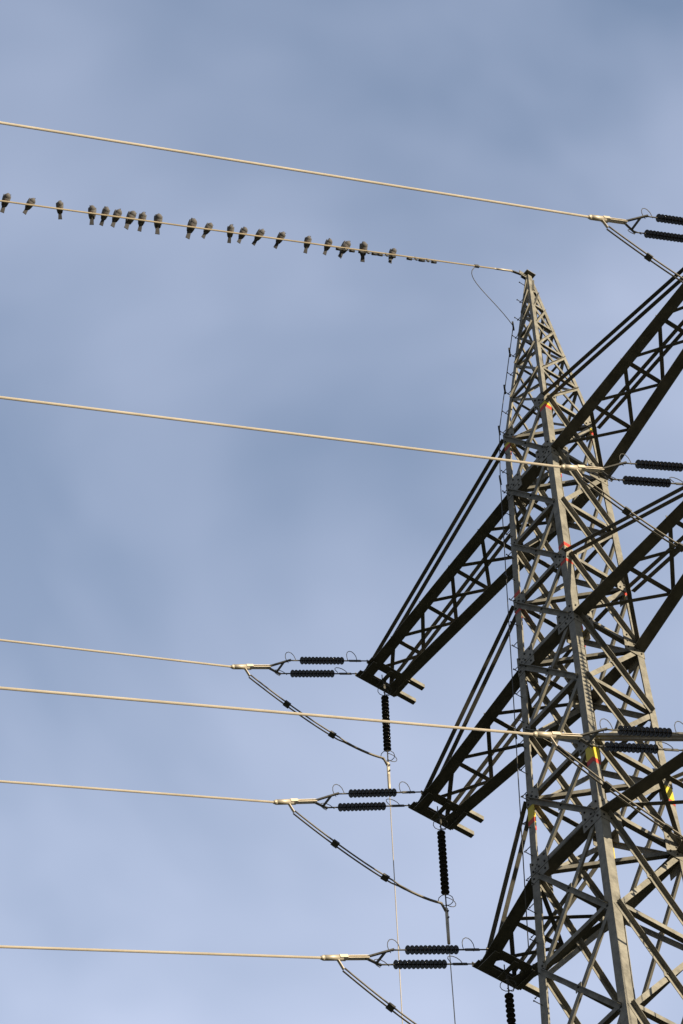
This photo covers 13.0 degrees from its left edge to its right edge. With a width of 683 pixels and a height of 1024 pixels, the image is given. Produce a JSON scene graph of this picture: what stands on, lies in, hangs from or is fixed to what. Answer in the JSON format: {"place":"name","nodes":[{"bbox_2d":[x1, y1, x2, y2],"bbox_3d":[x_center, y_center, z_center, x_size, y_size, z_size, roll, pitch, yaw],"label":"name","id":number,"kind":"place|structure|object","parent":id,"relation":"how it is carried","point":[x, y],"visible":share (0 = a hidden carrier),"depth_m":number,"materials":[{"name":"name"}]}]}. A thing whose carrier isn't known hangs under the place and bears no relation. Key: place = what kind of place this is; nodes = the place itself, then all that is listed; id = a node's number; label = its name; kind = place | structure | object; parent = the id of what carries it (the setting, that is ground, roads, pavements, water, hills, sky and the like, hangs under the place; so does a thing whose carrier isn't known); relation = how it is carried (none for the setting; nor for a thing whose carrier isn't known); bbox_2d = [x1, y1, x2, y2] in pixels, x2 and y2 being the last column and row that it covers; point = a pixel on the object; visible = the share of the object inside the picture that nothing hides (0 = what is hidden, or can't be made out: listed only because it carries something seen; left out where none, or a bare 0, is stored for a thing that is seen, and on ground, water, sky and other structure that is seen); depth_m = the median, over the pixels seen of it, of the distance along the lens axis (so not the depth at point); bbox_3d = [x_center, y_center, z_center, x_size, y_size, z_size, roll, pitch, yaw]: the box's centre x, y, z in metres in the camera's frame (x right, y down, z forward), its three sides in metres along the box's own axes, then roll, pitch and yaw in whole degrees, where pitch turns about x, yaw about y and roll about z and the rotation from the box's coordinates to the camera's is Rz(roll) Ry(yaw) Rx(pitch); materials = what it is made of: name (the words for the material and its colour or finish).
{"place":"outdoors","nodes":[
{"label":"outdoors","id":0,"kind":"place"},
{"bbox_2d":[0,0,682,1023],"label":"sky","id":1,"kind":"structure","parent":0,"point":[120,533],"materials":[{"name":"blue"}]},
{"bbox_3d":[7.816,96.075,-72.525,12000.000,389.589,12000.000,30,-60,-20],"label":"hillside ground","id":2,"kind":"structure","parent":0,"visible":0},
{"bbox_2d":[0,121,682,1023],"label":"pylon","id":3,"kind":"object","parent":2,"relation":"on","point":[584,689],"visible":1,"depth_m":58.64,"materials":[{"name":"metal"}]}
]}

